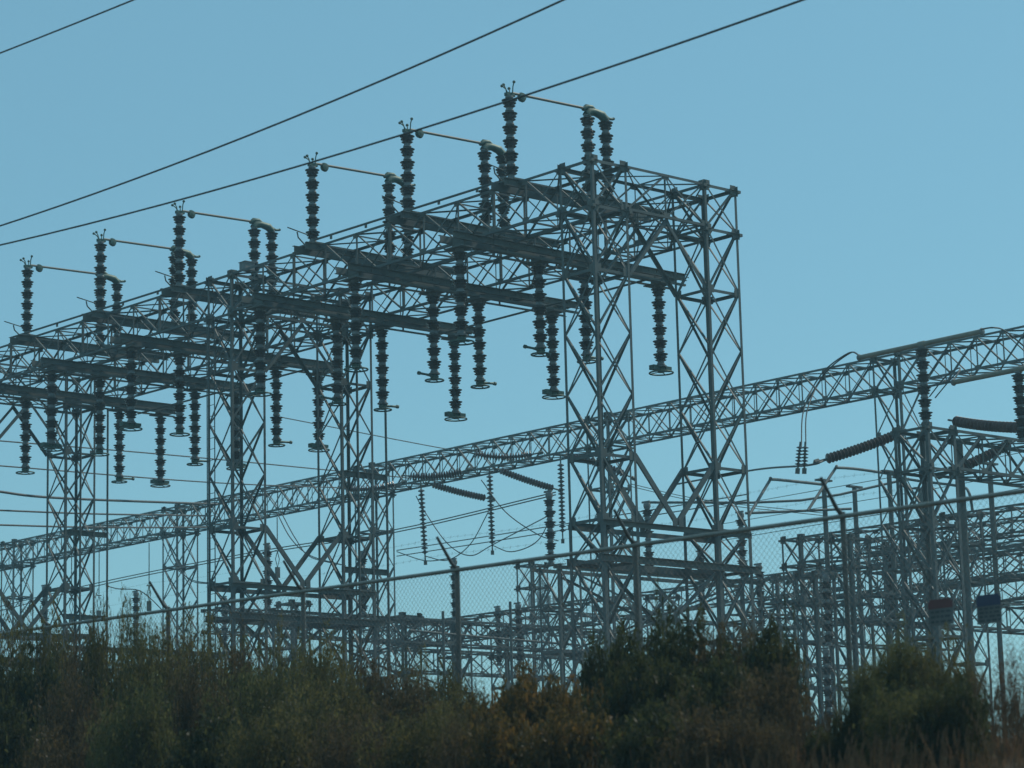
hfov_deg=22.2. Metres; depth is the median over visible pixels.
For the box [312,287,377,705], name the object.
lattice column
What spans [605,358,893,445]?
girder
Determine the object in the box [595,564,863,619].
girder
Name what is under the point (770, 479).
tube bus
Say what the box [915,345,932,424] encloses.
post insulator
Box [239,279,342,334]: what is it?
cross girder
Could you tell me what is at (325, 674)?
bush
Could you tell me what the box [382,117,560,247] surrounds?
standing switch
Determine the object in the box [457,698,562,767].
bush
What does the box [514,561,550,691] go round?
column
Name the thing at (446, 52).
overhead wire
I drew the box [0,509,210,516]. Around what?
wire
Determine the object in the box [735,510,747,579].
post insulator
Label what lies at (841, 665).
cross girder
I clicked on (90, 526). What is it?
wire
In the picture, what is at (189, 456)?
wire
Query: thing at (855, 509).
bus support
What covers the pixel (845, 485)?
wire
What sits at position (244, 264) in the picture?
terminal box
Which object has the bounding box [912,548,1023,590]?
girder
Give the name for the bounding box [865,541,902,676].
column
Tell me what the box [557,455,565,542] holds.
suspension string
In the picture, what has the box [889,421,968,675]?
lattice column
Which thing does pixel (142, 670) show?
bush
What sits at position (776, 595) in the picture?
column
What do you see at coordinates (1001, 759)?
dry grass
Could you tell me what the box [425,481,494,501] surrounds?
strain string
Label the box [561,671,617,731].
bush
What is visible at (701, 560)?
post insulator
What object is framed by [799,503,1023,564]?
girder
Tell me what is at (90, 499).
wire
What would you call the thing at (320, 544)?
wire
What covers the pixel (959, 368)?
wire
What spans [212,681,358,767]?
bush
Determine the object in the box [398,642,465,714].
bush
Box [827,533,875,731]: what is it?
column
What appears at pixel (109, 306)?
operating pipe
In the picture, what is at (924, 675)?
bush
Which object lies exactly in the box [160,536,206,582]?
wire
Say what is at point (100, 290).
standing switch
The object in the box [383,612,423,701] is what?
column
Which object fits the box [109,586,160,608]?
wire
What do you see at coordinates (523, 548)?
wire
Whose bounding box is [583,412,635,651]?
lattice column
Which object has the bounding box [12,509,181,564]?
girder
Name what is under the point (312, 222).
standing switch
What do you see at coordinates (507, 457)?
strain string
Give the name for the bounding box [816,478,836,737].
bus support
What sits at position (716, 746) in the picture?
bush
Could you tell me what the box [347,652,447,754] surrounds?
bush
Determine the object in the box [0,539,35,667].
lattice column
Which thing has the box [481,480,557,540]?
wire
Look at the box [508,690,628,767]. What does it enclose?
bush
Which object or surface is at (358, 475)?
conduit rack
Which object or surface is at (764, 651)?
bush
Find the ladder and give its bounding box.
[206,316,215,669]
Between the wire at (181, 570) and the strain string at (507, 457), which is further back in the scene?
the wire at (181, 570)
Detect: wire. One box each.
[0,0,133,53]
[0,0,564,226]
[0,0,804,245]
[0,440,409,478]
[0,465,390,488]
[0,490,217,504]
[0,492,555,606]
[0,494,555,610]
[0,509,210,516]
[0,524,206,527]
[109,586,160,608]
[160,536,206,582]
[167,540,206,583]
[277,513,345,565]
[281,513,340,564]
[283,417,515,459]
[396,494,746,550]
[396,551,446,560]
[397,500,746,556]
[416,496,555,555]
[425,512,488,560]
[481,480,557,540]
[492,526,546,551]
[632,484,821,512]
[632,486,822,515]
[677,460,826,484]
[719,453,1017,507]
[722,488,1021,540]
[724,471,1023,523]
[801,351,857,446]
[805,351,857,441]
[929,367,960,396]
[935,370,960,397]
[982,327,1023,346]
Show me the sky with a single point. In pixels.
(873, 150)
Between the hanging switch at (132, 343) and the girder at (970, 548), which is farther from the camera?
the girder at (970, 548)
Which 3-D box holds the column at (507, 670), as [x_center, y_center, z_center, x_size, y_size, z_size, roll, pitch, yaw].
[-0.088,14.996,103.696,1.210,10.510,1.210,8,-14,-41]
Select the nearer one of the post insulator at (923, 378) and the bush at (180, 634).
the bush at (180, 634)
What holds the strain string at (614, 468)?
attached to the lattice column at (610, 487)
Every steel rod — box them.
[441,611,445,699]
[509,601,513,688]
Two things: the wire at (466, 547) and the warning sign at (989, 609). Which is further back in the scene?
the wire at (466, 547)
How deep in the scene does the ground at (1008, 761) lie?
21.10 m
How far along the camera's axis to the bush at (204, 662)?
32.35 m
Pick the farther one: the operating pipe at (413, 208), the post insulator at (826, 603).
the post insulator at (826, 603)
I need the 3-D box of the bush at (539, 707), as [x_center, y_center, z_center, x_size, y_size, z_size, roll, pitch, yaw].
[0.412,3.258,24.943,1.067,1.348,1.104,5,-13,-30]
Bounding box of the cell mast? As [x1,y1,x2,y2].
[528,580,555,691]
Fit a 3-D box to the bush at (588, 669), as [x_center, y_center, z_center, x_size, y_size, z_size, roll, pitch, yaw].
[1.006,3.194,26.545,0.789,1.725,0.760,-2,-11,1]
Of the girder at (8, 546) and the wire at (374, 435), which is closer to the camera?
the wire at (374, 435)
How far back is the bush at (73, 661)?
34.80 m
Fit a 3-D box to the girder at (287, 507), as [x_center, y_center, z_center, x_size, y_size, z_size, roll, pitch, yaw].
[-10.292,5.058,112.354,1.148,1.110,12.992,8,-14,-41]
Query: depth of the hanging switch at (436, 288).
68.29 m
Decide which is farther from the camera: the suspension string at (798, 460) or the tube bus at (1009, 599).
the tube bus at (1009, 599)
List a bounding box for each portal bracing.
[0,401,95,681]
[205,323,385,677]
[565,219,762,660]
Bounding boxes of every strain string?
[337,480,405,493]
[401,467,471,480]
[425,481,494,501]
[466,450,542,460]
[493,467,562,491]
[562,454,634,480]
[813,431,893,464]
[937,441,1015,479]
[947,416,1018,432]
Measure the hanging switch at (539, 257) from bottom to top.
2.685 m
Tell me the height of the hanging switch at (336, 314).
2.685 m
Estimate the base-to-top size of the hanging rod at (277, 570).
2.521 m
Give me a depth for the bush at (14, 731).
29.70 m
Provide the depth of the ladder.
72.34 m
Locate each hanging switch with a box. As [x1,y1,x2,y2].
[0,383,186,487]
[30,357,260,470]
[109,333,345,452]
[240,292,475,421]
[334,263,578,399]
[438,230,688,375]
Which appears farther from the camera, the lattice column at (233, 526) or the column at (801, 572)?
the column at (801, 572)
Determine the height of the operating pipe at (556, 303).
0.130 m
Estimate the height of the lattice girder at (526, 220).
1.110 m
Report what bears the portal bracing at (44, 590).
attached to the lattice column
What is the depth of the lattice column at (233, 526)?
72.48 m
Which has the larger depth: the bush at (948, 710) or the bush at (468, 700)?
the bush at (468, 700)
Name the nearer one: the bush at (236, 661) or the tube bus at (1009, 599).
the bush at (236, 661)
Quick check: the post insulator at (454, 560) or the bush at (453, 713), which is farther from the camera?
the post insulator at (454, 560)
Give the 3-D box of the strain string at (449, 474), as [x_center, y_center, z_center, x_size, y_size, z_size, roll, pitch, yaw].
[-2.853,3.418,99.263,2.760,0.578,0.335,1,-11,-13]
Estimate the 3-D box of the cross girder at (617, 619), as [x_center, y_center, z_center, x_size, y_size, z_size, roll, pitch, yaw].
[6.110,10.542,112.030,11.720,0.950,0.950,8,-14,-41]
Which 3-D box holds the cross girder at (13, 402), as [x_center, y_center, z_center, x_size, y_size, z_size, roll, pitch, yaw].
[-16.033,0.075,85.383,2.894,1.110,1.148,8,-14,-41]
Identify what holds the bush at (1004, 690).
on the ground at (1008, 761)
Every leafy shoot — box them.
[652,576,675,657]
[779,594,810,706]
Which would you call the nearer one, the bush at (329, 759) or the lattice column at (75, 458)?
the bush at (329, 759)
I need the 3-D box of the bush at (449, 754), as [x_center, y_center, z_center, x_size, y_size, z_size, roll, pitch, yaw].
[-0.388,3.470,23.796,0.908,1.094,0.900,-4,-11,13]
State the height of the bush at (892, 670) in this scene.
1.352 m
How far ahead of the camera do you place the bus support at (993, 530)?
85.35 m
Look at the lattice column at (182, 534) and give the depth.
117.05 m
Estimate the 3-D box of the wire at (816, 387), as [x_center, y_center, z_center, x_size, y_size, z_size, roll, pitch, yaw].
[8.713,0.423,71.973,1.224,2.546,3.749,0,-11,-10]
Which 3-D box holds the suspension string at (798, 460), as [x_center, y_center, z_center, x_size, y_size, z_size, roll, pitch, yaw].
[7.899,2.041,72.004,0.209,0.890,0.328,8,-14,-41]
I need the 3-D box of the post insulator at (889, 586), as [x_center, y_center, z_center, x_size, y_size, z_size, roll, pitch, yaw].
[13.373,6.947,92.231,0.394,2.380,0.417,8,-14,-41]
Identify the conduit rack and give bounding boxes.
[63,407,108,669]
[340,338,390,685]
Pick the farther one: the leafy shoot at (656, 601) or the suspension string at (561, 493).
the suspension string at (561, 493)
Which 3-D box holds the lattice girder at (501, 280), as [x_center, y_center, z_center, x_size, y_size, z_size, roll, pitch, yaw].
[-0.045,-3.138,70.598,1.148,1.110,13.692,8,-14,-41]
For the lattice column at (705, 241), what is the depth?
64.28 m
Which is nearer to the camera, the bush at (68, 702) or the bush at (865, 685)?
the bush at (865, 685)
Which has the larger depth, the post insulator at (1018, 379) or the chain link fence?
the post insulator at (1018, 379)
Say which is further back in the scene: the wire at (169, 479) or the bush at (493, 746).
the wire at (169, 479)
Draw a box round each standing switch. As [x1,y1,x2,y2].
[4,255,167,362]
[77,229,244,340]
[155,200,314,318]
[287,152,455,279]
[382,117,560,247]
[484,80,662,222]
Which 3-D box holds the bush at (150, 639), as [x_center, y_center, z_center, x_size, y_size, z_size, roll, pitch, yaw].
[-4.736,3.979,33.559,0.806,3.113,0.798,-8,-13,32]
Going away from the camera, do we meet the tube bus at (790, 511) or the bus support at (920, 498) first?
the tube bus at (790, 511)
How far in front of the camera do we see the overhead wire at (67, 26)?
37.99 m
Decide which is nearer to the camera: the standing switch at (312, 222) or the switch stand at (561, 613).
the standing switch at (312, 222)
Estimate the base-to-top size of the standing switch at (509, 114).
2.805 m
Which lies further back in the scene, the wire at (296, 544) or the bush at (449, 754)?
the wire at (296, 544)
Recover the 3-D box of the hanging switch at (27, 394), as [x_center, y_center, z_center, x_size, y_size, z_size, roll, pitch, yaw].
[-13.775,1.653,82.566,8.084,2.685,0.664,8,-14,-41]
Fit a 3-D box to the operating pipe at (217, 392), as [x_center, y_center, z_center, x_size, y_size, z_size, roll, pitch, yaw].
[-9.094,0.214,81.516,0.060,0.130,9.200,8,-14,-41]
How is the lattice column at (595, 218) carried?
on the gravel yard
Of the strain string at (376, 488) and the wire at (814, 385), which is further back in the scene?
the strain string at (376, 488)
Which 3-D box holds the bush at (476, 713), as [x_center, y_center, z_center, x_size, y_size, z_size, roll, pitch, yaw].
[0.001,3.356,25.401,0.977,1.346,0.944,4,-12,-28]
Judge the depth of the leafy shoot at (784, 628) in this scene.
25.48 m
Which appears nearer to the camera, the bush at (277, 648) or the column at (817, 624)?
the bush at (277, 648)
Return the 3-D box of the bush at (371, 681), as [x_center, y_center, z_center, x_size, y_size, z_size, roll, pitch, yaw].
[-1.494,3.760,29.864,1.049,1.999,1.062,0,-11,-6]
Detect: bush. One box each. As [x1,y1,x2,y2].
[0,589,80,727]
[0,597,26,675]
[0,639,66,737]
[0,695,60,767]
[12,707,114,767]
[25,654,116,763]
[53,585,115,742]
[78,583,145,726]
[78,664,189,767]
[90,613,191,765]
[112,584,167,735]
[147,606,208,700]
[153,706,272,767]
[157,636,235,764]
[170,601,252,708]
[198,635,315,767]
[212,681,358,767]
[220,610,278,733]
[256,613,321,712]
[279,656,382,767]
[285,618,356,712]
[299,702,392,767]
[343,628,410,722]
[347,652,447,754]
[348,695,468,767]
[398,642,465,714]
[412,677,484,764]
[424,707,503,767]
[446,665,484,727]
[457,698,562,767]
[459,662,544,749]
[496,658,600,736]
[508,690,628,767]
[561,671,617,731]
[577,623,629,694]
[578,643,691,735]
[592,694,714,767]
[598,609,669,697]
[624,638,755,738]
[649,683,771,767]
[652,601,737,685]
[687,607,767,691]
[722,637,816,767]
[736,612,813,727]
[736,706,801,767]
[800,723,846,767]
[829,675,888,767]
[834,640,878,723]
[846,668,968,767]
[866,611,934,724]
[899,622,976,739]
[907,675,994,767]
[933,644,989,724]
[957,648,1009,748]
[973,632,1023,757]
[995,640,1023,753]
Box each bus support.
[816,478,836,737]
[846,485,865,676]
[880,470,899,656]
[912,487,930,662]
[952,438,976,696]
[982,462,1006,723]
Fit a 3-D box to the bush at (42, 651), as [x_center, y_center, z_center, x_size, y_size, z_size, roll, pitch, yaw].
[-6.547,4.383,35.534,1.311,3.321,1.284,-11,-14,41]
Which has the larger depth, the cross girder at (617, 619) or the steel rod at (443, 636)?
the cross girder at (617, 619)
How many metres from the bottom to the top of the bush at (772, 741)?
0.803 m
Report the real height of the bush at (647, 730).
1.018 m
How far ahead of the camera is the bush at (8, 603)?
36.74 m
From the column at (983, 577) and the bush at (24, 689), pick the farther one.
the column at (983, 577)
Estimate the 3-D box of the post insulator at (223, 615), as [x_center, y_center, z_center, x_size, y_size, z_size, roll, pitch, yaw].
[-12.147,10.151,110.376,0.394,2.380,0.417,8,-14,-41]
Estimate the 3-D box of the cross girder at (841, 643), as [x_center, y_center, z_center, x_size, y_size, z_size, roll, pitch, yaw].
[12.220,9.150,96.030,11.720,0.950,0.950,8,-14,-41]
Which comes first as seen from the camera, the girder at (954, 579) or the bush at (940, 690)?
the bush at (940, 690)
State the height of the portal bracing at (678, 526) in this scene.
14.538 m
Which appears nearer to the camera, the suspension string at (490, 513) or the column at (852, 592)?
the column at (852, 592)
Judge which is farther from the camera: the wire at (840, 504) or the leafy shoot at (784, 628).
the wire at (840, 504)
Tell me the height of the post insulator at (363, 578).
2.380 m
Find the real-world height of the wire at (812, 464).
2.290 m
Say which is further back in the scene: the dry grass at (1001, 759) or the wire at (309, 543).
the wire at (309, 543)
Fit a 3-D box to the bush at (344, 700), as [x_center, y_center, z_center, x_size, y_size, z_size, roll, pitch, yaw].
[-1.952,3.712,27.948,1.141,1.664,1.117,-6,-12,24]
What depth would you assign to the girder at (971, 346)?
84.55 m
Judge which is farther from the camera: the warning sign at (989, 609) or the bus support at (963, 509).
the bus support at (963, 509)
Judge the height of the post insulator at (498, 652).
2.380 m
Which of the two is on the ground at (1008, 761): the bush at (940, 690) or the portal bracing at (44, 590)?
the bush at (940, 690)
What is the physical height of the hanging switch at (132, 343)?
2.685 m
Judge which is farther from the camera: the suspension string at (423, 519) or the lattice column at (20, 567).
the lattice column at (20, 567)
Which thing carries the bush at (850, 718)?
on the ground at (1008, 761)
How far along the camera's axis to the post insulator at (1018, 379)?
66.59 m
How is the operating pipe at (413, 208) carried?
attached to the standing switch at (407, 178)
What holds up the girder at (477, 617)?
on the column at (507, 670)
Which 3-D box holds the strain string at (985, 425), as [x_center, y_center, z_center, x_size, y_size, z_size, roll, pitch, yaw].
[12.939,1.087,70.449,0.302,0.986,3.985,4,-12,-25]
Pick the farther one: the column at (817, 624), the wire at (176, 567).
the wire at (176, 567)
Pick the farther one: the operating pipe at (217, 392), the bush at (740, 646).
the operating pipe at (217, 392)
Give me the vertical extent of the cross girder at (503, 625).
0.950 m
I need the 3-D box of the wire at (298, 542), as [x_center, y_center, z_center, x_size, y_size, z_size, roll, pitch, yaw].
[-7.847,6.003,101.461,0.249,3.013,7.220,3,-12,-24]
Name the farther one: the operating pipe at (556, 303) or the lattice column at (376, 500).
the lattice column at (376, 500)
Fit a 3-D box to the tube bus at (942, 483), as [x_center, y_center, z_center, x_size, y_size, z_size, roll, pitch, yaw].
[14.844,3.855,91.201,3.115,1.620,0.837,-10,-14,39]
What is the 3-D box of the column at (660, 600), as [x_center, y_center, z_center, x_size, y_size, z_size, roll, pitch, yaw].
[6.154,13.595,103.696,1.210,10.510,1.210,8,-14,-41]
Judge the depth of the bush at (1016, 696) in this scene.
21.44 m
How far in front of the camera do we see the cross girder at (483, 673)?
106.93 m
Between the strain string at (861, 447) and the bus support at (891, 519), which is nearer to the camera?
the strain string at (861, 447)
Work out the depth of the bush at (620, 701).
23.97 m
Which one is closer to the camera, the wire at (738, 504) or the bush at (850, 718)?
the bush at (850, 718)
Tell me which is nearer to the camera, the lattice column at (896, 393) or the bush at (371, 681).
the bush at (371, 681)
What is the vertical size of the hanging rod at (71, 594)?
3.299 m
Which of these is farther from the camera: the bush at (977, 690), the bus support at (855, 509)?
the bus support at (855, 509)
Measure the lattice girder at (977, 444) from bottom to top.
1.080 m
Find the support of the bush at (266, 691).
on the ground at (1008, 761)
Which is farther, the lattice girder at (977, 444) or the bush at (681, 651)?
the lattice girder at (977, 444)
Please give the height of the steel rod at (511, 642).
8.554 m
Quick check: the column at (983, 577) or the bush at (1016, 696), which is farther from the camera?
the column at (983, 577)
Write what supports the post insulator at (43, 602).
on the switch stand at (153, 653)
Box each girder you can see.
[0,281,241,385]
[0,363,68,408]
[0,544,19,571]
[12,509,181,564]
[66,298,347,405]
[177,468,374,531]
[201,607,441,642]
[229,169,589,315]
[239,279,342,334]
[340,194,701,332]
[358,598,611,652]
[374,418,605,492]
[380,616,612,652]
[393,648,597,680]
[546,612,755,646]
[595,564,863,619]
[596,166,708,234]
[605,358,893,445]
[725,612,954,651]
[754,579,1023,630]
[769,545,1023,604]
[795,663,876,691]
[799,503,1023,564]
[853,515,1023,564]
[859,592,1023,634]
[896,325,1023,386]
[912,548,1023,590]
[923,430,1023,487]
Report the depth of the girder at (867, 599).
100.13 m
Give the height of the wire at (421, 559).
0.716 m
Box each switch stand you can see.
[34,645,238,683]
[252,608,472,701]
[531,563,764,692]
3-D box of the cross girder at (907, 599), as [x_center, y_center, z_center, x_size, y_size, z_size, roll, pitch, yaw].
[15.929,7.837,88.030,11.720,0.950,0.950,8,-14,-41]
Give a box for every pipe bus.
[856,328,984,360]
[950,366,1023,385]
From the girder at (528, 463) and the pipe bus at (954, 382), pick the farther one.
the girder at (528, 463)
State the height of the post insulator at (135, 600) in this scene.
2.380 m
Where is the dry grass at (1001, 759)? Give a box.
[380,679,1023,767]
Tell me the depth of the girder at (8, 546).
129.06 m
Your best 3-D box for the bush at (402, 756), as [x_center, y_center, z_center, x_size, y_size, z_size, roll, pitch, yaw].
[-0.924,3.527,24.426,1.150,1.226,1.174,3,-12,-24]
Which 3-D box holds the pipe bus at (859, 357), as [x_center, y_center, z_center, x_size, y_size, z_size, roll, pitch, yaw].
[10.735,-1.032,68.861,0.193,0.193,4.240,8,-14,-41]
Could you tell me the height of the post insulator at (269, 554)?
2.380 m
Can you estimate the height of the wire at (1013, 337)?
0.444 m
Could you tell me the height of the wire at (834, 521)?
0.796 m
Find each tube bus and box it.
[409,629,578,645]
[649,480,895,503]
[745,508,851,514]
[750,477,821,515]
[750,596,1023,631]
[806,465,887,511]
[892,476,973,509]
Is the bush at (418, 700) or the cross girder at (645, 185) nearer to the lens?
the bush at (418, 700)
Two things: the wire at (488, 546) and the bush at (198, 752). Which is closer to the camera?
the bush at (198, 752)
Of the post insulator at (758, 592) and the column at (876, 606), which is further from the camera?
the column at (876, 606)
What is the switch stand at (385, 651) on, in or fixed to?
on the gravel yard
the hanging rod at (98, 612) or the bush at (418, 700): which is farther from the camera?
the hanging rod at (98, 612)
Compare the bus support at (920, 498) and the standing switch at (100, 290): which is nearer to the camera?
the standing switch at (100, 290)
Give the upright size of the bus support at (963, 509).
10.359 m
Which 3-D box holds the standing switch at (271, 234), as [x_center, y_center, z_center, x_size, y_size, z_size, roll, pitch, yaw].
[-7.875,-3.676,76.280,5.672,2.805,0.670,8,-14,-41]
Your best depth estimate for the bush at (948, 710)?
20.45 m
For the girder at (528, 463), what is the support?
attached to the lattice column at (610, 487)
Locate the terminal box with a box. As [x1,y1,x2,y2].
[238,260,255,271]
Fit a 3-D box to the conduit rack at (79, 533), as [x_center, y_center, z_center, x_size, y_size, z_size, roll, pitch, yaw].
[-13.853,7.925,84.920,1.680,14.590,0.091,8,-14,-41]
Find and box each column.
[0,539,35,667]
[44,373,96,687]
[160,504,200,680]
[203,269,268,682]
[275,599,312,682]
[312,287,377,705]
[351,462,396,694]
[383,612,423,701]
[488,628,526,700]
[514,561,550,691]
[554,154,642,693]
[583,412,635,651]
[643,593,681,640]
[667,179,755,653]
[762,573,799,700]
[778,534,827,730]
[791,570,841,731]
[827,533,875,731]
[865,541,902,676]
[869,351,937,662]
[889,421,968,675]
[937,511,992,727]
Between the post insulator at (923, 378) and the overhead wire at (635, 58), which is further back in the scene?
the post insulator at (923, 378)
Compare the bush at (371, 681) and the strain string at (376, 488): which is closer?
the bush at (371, 681)
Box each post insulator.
[40,584,48,632]
[131,590,140,644]
[220,596,228,650]
[262,543,272,608]
[358,550,367,614]
[449,558,456,619]
[493,606,502,665]
[514,602,524,664]
[543,490,556,564]
[642,500,653,565]
[695,550,706,614]
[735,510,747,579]
[754,563,765,630]
[820,572,833,646]
[820,647,833,721]
[884,548,893,614]
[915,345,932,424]
[1011,371,1023,442]
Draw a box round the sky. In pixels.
[0,0,1023,737]
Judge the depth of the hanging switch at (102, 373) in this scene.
78.41 m
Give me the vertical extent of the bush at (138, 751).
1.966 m
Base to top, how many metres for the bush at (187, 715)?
2.071 m
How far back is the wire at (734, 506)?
97.99 m
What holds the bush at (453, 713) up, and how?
on the ground at (1008, 761)
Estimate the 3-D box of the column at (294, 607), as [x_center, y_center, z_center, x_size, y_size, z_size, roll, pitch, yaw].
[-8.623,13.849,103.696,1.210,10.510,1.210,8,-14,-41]
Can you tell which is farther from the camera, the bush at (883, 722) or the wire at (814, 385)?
the wire at (814, 385)
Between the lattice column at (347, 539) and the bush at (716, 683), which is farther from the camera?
the lattice column at (347, 539)
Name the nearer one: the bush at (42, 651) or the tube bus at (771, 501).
the bush at (42, 651)
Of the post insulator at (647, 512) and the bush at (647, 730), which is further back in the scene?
the post insulator at (647, 512)
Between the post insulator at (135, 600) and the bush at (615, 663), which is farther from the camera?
the post insulator at (135, 600)
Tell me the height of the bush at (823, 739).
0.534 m
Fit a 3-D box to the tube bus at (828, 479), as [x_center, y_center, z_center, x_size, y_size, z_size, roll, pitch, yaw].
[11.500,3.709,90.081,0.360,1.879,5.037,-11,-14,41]
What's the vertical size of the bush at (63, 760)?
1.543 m
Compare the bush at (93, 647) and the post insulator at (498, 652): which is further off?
the post insulator at (498, 652)
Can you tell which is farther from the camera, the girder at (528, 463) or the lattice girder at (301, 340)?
the girder at (528, 463)
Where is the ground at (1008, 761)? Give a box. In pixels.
[977,739,1023,767]
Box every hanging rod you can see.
[69,554,73,621]
[96,552,101,615]
[146,543,151,610]
[275,517,279,577]
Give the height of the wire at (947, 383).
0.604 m
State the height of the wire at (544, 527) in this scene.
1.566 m
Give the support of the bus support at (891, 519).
on the gravel yard
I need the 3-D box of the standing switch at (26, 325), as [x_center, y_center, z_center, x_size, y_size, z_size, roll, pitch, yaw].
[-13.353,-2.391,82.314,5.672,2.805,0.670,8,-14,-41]
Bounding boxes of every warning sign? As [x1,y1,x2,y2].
[927,597,953,626]
[976,593,1001,624]
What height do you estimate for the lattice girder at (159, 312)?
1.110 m
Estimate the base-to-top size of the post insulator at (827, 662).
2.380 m
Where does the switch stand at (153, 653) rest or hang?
on the gravel yard
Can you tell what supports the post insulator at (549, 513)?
on the switch stand at (561, 613)
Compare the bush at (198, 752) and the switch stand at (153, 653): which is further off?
the switch stand at (153, 653)
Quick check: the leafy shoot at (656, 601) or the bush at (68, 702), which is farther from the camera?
the bush at (68, 702)
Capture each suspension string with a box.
[418,481,427,564]
[486,467,494,554]
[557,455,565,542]
[795,442,802,473]
[801,442,807,473]
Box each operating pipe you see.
[11,286,170,337]
[137,368,310,414]
[313,181,496,240]
[438,276,647,334]
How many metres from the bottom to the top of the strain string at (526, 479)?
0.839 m
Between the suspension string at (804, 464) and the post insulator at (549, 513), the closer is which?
the suspension string at (804, 464)
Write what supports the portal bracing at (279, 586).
attached to the lattice column at (233, 526)
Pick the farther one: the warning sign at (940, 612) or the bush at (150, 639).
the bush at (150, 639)
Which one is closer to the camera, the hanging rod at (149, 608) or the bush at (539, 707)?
the bush at (539, 707)
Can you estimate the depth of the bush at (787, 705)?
22.89 m
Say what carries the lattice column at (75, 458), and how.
on the gravel yard
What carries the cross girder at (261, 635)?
attached to the girder at (477, 617)
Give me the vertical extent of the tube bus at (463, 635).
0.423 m
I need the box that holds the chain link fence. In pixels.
[0,448,1023,734]
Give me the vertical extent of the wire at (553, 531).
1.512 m
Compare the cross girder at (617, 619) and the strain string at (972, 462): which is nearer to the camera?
the strain string at (972, 462)

